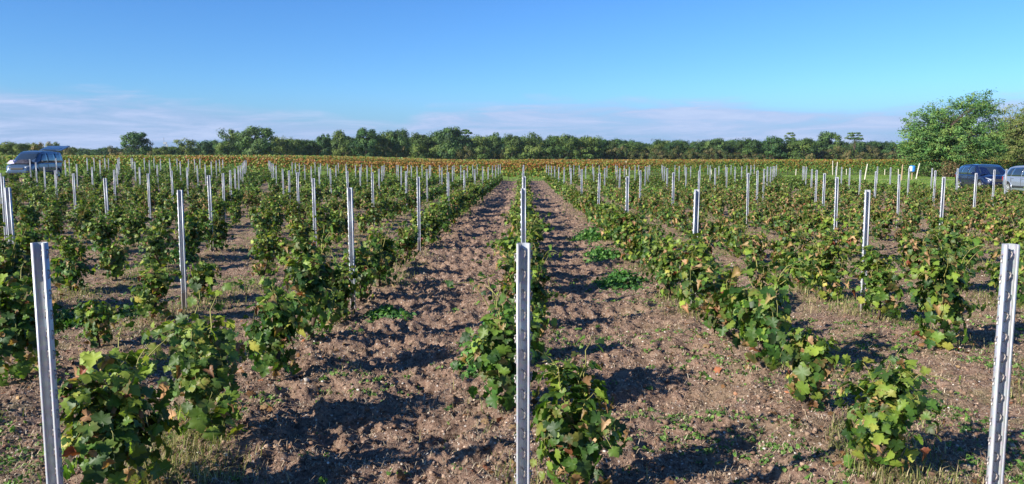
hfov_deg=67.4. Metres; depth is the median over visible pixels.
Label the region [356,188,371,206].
grapevine
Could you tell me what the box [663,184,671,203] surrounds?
grapevine
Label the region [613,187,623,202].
grapevine
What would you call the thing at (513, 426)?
fallen leaves
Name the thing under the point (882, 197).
grapevine
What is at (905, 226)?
grapevine
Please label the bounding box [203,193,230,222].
grapevine
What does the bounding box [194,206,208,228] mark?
grapevine
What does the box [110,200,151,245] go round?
grapevine
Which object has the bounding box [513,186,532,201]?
grapevine
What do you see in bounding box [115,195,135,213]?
grapevine
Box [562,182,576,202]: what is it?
grapevine
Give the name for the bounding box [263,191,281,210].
grapevine
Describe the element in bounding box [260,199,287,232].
grapevine
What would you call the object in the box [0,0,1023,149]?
sky
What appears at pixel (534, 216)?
grapevine
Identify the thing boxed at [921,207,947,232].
grapevine
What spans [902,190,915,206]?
grapevine
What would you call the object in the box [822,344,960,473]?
grapevine
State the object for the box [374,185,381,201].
grapevine
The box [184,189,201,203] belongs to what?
grapevine
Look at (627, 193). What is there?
vine post
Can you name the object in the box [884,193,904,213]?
grapevine
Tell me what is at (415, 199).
grapevine
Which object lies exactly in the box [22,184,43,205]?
grapevine
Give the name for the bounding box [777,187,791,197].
grapevine
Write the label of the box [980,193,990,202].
grapevine
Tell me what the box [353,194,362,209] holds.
grapevine
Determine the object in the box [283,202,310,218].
grapevine
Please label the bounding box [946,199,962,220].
grapevine
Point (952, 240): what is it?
grapevine
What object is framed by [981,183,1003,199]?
grapevine
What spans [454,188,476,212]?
grapevine
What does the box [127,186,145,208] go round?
grapevine
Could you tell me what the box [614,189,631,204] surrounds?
grapevine
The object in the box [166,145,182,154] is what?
broadleaf tree
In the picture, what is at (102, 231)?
grapevine
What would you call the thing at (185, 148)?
broadleaf tree
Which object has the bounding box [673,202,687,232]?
grapevine
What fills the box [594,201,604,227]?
grapevine
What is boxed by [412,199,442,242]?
grapevine
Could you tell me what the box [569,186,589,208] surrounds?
grapevine
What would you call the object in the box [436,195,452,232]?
grapevine
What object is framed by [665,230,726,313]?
grapevine
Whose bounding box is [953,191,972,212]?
grapevine
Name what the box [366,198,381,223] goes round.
grapevine
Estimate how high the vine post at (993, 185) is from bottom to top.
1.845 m
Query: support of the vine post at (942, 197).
on the ground at (502, 198)
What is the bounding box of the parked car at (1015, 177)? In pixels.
[1002,165,1023,192]
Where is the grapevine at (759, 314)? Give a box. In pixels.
[711,241,818,371]
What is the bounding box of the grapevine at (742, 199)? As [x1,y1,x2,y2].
[736,189,755,209]
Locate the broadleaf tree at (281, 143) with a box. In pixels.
[271,135,290,154]
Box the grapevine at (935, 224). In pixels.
[925,208,963,248]
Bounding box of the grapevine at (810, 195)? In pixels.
[799,186,814,209]
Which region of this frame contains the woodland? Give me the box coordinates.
[0,134,966,164]
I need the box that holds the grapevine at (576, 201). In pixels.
[571,187,584,210]
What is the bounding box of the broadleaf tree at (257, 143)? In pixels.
[234,125,277,154]
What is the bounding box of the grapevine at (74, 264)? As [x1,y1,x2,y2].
[44,233,96,291]
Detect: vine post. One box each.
[0,173,1,205]
[1,177,8,243]
[5,187,15,267]
[30,242,63,483]
[35,162,37,185]
[43,167,45,191]
[54,170,57,198]
[72,173,76,219]
[76,164,77,188]
[91,167,93,189]
[103,178,110,244]
[113,170,115,207]
[116,164,118,191]
[147,174,151,227]
[171,171,173,200]
[177,190,186,308]
[186,167,188,196]
[207,175,213,250]
[222,173,225,226]
[229,170,231,208]
[234,169,235,188]
[282,169,283,194]
[288,170,290,201]
[296,172,299,206]
[312,178,316,246]
[329,168,331,197]
[347,188,355,309]
[371,172,374,225]
[378,169,379,202]
[405,171,406,212]
[416,177,420,250]
[426,169,427,201]
[447,172,449,225]
[463,170,465,192]
[514,243,532,483]
[520,188,526,242]
[522,176,525,187]
[570,168,571,201]
[581,169,582,210]
[597,173,600,203]
[625,176,628,211]
[639,170,641,211]
[671,172,674,225]
[685,167,686,190]
[690,189,699,309]
[698,171,699,199]
[714,168,715,189]
[746,173,749,224]
[756,171,758,207]
[762,169,764,200]
[814,170,817,209]
[822,173,825,212]
[833,177,838,242]
[859,170,860,197]
[860,190,870,311]
[874,171,876,197]
[896,174,900,227]
[907,168,909,197]
[933,170,936,201]
[937,177,945,249]
[956,168,958,190]
[973,173,977,206]
[985,243,1019,483]
[992,170,995,204]
[1004,169,1007,195]
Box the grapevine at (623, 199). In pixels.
[618,186,636,205]
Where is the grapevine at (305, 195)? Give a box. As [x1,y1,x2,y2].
[299,183,311,208]
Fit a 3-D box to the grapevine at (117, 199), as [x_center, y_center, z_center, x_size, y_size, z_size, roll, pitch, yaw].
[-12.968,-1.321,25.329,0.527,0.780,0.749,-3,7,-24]
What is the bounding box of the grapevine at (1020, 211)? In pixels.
[1013,202,1023,225]
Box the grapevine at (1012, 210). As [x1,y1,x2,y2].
[998,196,1022,223]
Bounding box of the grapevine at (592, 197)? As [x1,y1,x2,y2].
[581,185,607,222]
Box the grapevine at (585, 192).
[580,188,594,212]
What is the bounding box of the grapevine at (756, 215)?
[747,201,763,228]
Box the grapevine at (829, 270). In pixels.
[796,228,851,299]
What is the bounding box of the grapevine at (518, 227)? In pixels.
[506,212,550,264]
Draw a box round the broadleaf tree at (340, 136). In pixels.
[329,130,355,155]
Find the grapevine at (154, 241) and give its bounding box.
[132,216,177,266]
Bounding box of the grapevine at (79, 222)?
[62,200,98,237]
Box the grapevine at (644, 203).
[638,190,653,215]
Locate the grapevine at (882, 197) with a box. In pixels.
[870,193,886,207]
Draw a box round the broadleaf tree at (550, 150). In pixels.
[539,135,565,159]
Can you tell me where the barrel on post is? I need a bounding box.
[909,166,914,178]
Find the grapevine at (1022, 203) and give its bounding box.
[1012,196,1023,210]
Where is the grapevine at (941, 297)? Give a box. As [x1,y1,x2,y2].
[904,232,1000,350]
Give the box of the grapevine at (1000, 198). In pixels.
[992,190,1019,211]
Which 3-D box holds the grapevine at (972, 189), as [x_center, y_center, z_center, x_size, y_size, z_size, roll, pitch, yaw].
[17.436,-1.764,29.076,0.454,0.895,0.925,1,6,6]
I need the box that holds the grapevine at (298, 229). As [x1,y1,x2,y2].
[283,209,318,256]
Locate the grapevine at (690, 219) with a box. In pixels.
[681,206,705,235]
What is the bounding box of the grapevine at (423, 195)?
[415,186,427,204]
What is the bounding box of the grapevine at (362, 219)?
[354,213,371,233]
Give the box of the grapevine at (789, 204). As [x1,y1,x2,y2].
[777,191,804,215]
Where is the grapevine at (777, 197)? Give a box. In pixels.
[769,189,786,204]
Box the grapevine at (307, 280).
[269,221,349,338]
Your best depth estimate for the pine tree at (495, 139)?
222.66 m
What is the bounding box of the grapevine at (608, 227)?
[606,209,622,247]
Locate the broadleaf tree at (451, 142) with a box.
[433,126,465,158]
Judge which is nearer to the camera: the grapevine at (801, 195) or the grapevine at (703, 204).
the grapevine at (703, 204)
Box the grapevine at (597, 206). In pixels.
[590,197,617,227]
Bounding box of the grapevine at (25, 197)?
[20,186,30,201]
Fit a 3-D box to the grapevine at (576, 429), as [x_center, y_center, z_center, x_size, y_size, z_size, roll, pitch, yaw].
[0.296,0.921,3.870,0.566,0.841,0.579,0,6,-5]
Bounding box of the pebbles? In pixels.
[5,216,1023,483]
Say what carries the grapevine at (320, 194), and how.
on the ground at (502, 198)
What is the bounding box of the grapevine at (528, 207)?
[504,197,532,235]
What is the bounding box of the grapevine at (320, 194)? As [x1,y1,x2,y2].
[308,182,324,203]
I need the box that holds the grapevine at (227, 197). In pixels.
[219,187,233,213]
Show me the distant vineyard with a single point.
(401, 158)
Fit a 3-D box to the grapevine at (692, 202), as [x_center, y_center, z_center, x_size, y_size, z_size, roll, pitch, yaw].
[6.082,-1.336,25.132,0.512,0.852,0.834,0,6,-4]
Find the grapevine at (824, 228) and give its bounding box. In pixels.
[803,203,847,248]
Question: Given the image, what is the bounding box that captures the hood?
[15,159,31,162]
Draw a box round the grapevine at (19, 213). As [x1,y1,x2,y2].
[14,205,37,216]
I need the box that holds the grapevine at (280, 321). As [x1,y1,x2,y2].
[233,276,316,378]
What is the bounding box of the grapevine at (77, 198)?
[69,193,88,210]
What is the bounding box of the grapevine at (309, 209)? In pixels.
[300,197,320,220]
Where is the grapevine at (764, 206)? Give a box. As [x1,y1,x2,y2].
[754,194,773,212]
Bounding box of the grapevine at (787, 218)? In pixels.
[773,208,799,237]
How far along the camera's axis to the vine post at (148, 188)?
19.62 m
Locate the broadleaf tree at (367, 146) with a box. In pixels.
[349,127,382,156]
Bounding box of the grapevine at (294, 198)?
[284,188,301,202]
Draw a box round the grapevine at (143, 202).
[133,191,159,215]
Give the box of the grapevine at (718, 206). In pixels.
[711,194,727,217]
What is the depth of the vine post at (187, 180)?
30.61 m
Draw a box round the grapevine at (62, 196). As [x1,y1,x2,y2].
[45,187,69,209]
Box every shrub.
[26,142,43,150]
[45,141,63,154]
[63,147,78,155]
[805,153,815,158]
[843,150,853,158]
[901,157,942,176]
[937,159,959,176]
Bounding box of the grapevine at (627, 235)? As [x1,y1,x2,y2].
[615,210,648,262]
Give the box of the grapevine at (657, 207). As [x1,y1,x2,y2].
[647,196,666,218]
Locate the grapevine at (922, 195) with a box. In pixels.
[915,187,939,210]
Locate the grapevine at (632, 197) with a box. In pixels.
[620,186,637,208]
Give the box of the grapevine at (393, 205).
[385,195,396,219]
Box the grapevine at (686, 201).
[677,189,693,209]
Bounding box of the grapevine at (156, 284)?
[121,258,182,319]
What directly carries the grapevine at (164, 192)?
on the ground at (502, 198)
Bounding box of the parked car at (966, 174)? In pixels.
[954,164,1005,190]
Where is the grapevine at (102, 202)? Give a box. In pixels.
[90,196,115,220]
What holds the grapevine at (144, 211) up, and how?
on the ground at (502, 198)
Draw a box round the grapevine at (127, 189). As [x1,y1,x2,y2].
[117,185,132,199]
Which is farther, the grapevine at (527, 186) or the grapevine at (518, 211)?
the grapevine at (527, 186)
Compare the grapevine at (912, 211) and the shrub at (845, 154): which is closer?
the grapevine at (912, 211)
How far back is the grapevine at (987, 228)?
15.46 m
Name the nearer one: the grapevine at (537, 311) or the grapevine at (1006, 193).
the grapevine at (537, 311)
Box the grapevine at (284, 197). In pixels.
[278,188,292,211]
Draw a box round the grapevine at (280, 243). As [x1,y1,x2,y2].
[274,237,296,265]
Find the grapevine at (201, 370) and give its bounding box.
[147,277,247,442]
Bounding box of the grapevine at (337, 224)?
[326,208,347,242]
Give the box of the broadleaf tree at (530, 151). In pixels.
[521,132,542,159]
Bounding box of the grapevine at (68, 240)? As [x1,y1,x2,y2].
[52,235,79,256]
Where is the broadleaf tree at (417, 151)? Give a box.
[407,132,432,157]
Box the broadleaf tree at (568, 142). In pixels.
[558,133,581,159]
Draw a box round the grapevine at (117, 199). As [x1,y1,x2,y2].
[109,190,126,207]
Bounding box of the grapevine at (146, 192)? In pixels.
[144,187,157,200]
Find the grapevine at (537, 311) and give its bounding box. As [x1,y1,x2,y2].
[509,303,558,358]
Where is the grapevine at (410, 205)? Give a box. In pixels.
[400,189,416,210]
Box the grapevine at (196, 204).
[184,199,206,216]
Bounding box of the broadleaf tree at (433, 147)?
[423,131,446,158]
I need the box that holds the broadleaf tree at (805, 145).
[786,138,817,159]
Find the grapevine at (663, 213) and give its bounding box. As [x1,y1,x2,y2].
[657,204,670,224]
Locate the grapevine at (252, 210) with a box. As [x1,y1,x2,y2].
[246,207,259,219]
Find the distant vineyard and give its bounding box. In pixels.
[0,154,1016,168]
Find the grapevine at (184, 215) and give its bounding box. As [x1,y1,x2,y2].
[173,206,195,231]
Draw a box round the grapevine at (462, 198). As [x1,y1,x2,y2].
[452,184,469,214]
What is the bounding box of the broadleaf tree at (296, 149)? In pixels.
[282,137,306,154]
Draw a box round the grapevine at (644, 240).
[633,215,670,271]
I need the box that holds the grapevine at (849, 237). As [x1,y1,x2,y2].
[833,209,863,255]
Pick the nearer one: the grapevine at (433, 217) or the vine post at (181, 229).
the vine post at (181, 229)
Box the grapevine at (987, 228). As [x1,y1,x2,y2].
[976,203,1008,243]
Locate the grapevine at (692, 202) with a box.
[689,188,704,210]
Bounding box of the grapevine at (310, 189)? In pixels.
[302,184,319,205]
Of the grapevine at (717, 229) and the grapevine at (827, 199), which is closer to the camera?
the grapevine at (717, 229)
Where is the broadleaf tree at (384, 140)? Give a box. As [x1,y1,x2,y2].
[373,130,395,156]
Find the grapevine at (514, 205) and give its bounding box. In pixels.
[507,188,529,211]
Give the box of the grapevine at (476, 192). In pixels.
[468,180,483,204]
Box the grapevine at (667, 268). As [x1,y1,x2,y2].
[652,237,690,299]
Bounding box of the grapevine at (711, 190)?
[707,182,714,193]
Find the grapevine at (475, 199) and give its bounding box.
[466,184,479,204]
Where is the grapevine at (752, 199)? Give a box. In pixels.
[745,190,764,211]
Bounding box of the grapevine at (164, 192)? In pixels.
[159,185,171,203]
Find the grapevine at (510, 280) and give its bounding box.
[487,247,516,302]
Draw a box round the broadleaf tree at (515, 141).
[501,134,523,159]
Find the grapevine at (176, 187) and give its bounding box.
[167,180,185,198]
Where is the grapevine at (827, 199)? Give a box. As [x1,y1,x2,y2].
[817,192,834,210]
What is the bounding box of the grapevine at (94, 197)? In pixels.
[87,191,110,208]
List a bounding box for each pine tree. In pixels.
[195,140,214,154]
[229,131,251,154]
[315,133,332,155]
[459,129,471,136]
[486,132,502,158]
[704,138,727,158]
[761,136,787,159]
[784,132,795,140]
[817,131,842,155]
[845,132,863,151]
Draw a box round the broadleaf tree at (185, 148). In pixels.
[172,137,199,154]
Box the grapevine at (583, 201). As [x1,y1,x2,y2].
[578,191,602,216]
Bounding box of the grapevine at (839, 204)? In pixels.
[827,195,846,213]
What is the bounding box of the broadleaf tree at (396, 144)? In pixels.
[388,127,411,157]
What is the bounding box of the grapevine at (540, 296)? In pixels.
[504,240,561,317]
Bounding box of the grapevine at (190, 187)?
[183,185,199,199]
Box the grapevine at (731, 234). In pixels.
[719,209,753,258]
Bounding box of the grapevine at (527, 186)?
[515,181,531,195]
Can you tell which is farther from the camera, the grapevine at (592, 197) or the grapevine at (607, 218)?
the grapevine at (592, 197)
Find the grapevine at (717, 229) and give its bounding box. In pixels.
[712,213,731,249]
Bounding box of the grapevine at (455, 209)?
[438,189,461,223]
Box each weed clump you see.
[34,302,140,334]
[133,242,201,266]
[360,304,419,322]
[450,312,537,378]
[566,218,612,244]
[582,244,626,262]
[591,265,654,291]
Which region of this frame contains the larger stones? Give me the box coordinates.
[1,273,1016,483]
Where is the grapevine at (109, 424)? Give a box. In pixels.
[37,318,196,483]
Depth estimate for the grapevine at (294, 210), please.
18.68 m
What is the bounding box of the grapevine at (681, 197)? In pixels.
[678,191,686,204]
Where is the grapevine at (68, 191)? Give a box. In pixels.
[63,184,79,203]
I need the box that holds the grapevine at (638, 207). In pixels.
[632,194,649,212]
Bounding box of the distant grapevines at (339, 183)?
[1,166,1023,254]
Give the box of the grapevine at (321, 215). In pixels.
[305,200,336,247]
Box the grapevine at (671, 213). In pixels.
[660,194,687,227]
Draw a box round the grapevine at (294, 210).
[282,198,304,227]
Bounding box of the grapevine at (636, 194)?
[633,192,643,209]
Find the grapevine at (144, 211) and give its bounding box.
[124,205,149,221]
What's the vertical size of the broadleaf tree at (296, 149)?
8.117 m
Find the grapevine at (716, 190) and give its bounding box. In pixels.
[712,184,722,195]
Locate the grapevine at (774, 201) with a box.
[761,193,783,214]
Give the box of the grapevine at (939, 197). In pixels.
[925,187,940,205]
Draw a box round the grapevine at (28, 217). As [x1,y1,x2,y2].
[13,199,42,229]
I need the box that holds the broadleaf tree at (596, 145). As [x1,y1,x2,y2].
[577,135,603,159]
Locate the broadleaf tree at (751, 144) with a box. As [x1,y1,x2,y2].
[741,138,762,158]
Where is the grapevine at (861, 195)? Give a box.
[852,189,866,207]
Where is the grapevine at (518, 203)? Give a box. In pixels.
[517,197,537,211]
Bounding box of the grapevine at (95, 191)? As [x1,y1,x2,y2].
[87,185,103,197]
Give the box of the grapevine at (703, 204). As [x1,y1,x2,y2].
[699,189,712,211]
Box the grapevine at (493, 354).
[445,271,544,410]
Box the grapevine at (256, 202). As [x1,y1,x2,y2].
[249,191,262,206]
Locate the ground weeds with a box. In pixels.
[0,194,1023,483]
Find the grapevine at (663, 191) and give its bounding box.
[659,181,669,200]
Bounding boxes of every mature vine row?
[0,154,1023,172]
[0,155,1023,174]
[5,155,658,179]
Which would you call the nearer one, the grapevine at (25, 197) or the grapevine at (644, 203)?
the grapevine at (644, 203)
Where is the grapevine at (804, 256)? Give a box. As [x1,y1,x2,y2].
[775,229,828,290]
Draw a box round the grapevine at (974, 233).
[958,228,990,260]
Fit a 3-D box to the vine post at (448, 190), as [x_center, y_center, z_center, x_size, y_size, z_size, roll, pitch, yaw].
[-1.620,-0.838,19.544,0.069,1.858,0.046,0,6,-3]
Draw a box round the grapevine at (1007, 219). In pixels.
[989,205,1017,231]
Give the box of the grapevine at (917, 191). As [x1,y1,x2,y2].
[911,188,921,202]
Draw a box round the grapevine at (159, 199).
[151,191,168,209]
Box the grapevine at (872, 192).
[860,186,877,201]
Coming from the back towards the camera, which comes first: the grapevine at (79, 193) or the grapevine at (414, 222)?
the grapevine at (79, 193)
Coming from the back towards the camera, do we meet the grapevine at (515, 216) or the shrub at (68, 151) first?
the shrub at (68, 151)
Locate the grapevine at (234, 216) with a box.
[227,200,244,224]
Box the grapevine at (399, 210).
[388,195,406,215]
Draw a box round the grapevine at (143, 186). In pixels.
[131,181,147,198]
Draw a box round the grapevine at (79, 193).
[71,188,85,201]
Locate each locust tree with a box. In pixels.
[976,131,1018,159]
[988,102,1023,166]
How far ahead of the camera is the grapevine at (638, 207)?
24.36 m
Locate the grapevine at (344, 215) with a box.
[339,209,347,236]
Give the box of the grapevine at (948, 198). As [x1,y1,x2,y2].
[944,187,956,205]
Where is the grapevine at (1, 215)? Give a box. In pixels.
[0,198,15,237]
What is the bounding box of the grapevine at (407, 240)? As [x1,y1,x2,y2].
[391,219,419,263]
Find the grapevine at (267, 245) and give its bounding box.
[248,224,282,275]
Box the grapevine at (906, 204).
[900,196,923,215]
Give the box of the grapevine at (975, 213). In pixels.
[959,200,985,227]
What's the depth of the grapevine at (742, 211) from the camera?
19.74 m
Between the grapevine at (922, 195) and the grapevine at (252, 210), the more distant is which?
the grapevine at (922, 195)
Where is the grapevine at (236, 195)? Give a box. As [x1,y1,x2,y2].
[228,187,244,209]
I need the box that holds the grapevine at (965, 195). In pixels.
[956,190,976,203]
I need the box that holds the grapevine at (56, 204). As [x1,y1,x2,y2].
[44,197,71,223]
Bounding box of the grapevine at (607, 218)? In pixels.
[598,193,623,240]
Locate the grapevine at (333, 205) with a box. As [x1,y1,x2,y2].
[322,194,339,213]
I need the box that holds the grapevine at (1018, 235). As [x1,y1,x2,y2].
[993,213,1023,255]
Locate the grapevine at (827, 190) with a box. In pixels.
[817,184,833,199]
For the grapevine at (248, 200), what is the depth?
26.56 m
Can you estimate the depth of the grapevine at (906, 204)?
22.43 m
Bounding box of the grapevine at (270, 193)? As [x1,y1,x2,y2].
[258,188,276,201]
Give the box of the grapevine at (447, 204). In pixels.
[441,196,456,226]
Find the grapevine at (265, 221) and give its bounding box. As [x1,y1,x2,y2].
[250,202,274,237]
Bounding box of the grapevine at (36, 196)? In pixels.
[27,188,47,213]
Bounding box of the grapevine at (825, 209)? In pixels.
[812,200,831,224]
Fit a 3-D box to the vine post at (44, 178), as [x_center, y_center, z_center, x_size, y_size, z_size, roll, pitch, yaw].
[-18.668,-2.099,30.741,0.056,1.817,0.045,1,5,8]
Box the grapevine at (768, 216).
[760,198,778,232]
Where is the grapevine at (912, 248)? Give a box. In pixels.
[893,226,946,272]
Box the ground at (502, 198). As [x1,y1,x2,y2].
[0,164,1023,483]
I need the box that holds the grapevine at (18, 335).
[0,258,75,386]
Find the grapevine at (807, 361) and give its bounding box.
[772,327,851,411]
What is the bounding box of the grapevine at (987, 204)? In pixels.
[970,193,998,219]
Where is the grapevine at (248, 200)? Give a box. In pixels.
[239,188,258,207]
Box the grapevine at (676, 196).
[666,186,680,204]
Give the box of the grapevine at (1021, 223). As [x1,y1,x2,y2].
[1012,212,1023,232]
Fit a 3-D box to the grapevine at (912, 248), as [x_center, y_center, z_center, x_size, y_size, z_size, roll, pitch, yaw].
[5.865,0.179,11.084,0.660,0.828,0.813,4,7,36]
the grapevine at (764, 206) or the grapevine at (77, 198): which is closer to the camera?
the grapevine at (77, 198)
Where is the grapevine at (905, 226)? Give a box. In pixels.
[887,215,921,244]
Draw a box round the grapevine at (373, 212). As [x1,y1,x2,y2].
[356,198,382,227]
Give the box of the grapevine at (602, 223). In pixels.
[599,203,619,232]
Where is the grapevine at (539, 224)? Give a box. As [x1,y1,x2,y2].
[499,211,554,242]
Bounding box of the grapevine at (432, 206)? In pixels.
[424,200,446,232]
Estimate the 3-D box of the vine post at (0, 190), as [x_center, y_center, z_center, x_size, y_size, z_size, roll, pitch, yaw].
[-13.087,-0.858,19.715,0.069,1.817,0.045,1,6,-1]
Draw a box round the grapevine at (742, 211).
[735,205,750,223]
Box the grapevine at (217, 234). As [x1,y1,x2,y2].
[196,210,233,250]
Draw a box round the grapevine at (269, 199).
[259,194,273,216]
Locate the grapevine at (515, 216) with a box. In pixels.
[506,212,533,235]
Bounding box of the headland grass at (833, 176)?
[0,169,1023,199]
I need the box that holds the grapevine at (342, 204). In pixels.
[337,196,347,212]
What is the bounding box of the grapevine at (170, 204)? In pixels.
[163,189,184,221]
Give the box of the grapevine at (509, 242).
[486,220,551,289]
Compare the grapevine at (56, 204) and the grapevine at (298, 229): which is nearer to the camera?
the grapevine at (298, 229)
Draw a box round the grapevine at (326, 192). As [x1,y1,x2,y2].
[321,184,331,203]
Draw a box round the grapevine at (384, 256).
[358,221,406,284]
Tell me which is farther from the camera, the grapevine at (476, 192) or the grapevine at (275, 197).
the grapevine at (476, 192)
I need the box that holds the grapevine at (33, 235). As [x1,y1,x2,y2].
[0,219,48,267]
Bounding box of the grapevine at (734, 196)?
[728,189,745,206]
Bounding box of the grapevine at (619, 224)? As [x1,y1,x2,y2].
[605,202,650,253]
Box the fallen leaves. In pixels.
[1,214,1023,483]
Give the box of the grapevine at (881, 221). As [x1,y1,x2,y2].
[869,204,900,240]
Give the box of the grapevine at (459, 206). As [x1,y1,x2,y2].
[436,187,465,218]
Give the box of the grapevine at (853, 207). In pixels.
[844,194,862,215]
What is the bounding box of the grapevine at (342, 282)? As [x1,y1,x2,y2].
[319,245,361,322]
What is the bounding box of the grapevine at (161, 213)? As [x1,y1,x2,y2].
[145,205,177,236]
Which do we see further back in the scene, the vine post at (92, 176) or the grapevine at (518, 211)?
the vine post at (92, 176)
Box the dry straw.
[0,203,1023,483]
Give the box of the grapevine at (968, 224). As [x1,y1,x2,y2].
[947,201,976,236]
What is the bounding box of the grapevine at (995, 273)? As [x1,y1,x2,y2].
[976,237,1023,305]
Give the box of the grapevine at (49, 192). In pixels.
[44,187,59,201]
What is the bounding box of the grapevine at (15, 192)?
[5,183,22,202]
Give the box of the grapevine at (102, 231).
[76,203,121,252]
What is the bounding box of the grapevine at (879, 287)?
[844,241,913,318]
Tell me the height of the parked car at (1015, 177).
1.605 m
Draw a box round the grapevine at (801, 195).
[792,188,812,206]
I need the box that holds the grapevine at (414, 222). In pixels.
[404,208,432,246]
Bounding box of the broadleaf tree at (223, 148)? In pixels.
[215,128,243,155]
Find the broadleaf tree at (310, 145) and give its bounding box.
[301,139,319,155]
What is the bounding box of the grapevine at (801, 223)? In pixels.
[791,209,813,242]
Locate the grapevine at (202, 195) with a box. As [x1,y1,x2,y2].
[198,188,213,202]
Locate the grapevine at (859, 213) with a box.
[844,201,877,230]
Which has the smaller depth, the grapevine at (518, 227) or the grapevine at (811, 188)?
the grapevine at (518, 227)
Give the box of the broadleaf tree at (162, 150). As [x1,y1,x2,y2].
[152,146,169,164]
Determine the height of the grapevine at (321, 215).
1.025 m
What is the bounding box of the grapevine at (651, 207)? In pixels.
[645,191,659,218]
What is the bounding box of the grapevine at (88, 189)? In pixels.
[82,182,93,199]
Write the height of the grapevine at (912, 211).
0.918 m
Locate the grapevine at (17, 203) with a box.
[12,196,23,215]
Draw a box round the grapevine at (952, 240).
[928,217,981,289]
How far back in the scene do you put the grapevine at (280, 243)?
12.17 m
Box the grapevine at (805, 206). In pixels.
[789,192,820,219]
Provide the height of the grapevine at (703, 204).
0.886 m
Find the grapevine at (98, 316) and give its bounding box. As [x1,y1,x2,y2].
[73,300,118,347]
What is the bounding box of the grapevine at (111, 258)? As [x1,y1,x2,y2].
[87,235,131,278]
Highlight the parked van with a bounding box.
[6,146,69,177]
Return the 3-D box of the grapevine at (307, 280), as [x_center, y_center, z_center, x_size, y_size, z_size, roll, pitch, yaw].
[-1.773,0.398,6.898,0.636,1.134,0.678,-5,8,-40]
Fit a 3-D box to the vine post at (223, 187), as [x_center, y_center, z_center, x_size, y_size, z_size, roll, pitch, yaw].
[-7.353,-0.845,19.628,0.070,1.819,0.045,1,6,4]
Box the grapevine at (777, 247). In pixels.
[762,223,808,272]
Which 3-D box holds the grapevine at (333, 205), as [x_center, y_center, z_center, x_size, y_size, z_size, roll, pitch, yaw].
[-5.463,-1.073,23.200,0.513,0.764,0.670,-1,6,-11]
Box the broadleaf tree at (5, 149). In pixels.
[0,140,16,154]
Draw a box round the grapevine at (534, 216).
[515,208,539,221]
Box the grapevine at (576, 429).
[515,335,629,483]
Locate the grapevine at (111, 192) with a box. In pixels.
[108,184,121,203]
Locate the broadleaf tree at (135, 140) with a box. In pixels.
[119,131,152,154]
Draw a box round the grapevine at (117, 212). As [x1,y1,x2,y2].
[103,203,130,232]
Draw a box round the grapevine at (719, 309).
[682,258,760,339]
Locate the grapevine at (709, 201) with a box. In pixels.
[702,188,727,215]
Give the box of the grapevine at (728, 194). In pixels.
[718,186,735,205]
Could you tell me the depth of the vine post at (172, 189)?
25.09 m
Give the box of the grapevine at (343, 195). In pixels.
[342,189,357,209]
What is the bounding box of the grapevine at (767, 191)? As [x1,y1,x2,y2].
[762,184,773,199]
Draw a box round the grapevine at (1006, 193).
[996,190,1015,197]
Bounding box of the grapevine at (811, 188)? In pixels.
[808,184,819,200]
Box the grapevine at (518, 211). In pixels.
[507,207,539,224]
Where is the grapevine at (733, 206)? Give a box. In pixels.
[726,197,739,218]
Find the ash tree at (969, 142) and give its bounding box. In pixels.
[895,87,1008,176]
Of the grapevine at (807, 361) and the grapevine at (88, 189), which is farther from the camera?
the grapevine at (88, 189)
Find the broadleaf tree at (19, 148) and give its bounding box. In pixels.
[9,142,30,154]
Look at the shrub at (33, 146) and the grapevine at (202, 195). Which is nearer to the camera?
the grapevine at (202, 195)
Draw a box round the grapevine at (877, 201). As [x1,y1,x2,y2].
[870,196,884,223]
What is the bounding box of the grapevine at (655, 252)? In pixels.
[637,223,677,279]
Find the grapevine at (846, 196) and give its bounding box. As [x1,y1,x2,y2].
[839,192,854,206]
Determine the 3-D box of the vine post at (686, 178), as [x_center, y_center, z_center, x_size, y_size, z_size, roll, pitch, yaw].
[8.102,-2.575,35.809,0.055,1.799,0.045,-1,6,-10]
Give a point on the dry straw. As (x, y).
(544, 393)
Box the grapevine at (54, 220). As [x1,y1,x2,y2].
[34,204,67,242]
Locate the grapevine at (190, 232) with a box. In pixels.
[168,209,209,257]
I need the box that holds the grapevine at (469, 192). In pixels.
[461,188,474,210]
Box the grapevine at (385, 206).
[374,190,395,221]
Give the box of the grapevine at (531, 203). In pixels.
[520,193,539,216]
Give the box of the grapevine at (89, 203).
[72,195,100,216]
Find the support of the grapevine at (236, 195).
on the ground at (502, 198)
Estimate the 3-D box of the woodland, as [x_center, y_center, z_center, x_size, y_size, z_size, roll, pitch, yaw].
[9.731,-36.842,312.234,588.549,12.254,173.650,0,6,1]
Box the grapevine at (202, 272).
[186,260,221,300]
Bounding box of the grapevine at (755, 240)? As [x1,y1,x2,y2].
[735,223,770,265]
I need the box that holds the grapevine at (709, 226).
[699,212,726,242]
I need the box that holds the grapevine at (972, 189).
[965,184,980,201]
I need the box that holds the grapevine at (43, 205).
[35,193,63,219]
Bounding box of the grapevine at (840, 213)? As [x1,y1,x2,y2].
[829,207,851,230]
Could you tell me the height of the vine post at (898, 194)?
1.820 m
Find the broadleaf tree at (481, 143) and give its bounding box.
[468,134,491,159]
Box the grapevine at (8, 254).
[0,225,36,306]
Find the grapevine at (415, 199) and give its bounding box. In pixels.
[407,187,420,208]
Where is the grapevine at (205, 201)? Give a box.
[196,192,219,210]
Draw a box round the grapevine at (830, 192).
[828,188,834,206]
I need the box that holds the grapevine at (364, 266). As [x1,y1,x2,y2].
[338,238,379,300]
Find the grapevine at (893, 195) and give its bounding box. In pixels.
[884,188,903,199]
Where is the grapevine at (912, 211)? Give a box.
[900,198,926,228]
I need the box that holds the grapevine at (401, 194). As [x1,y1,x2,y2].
[395,186,408,213]
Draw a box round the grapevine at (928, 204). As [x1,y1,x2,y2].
[922,196,940,218]

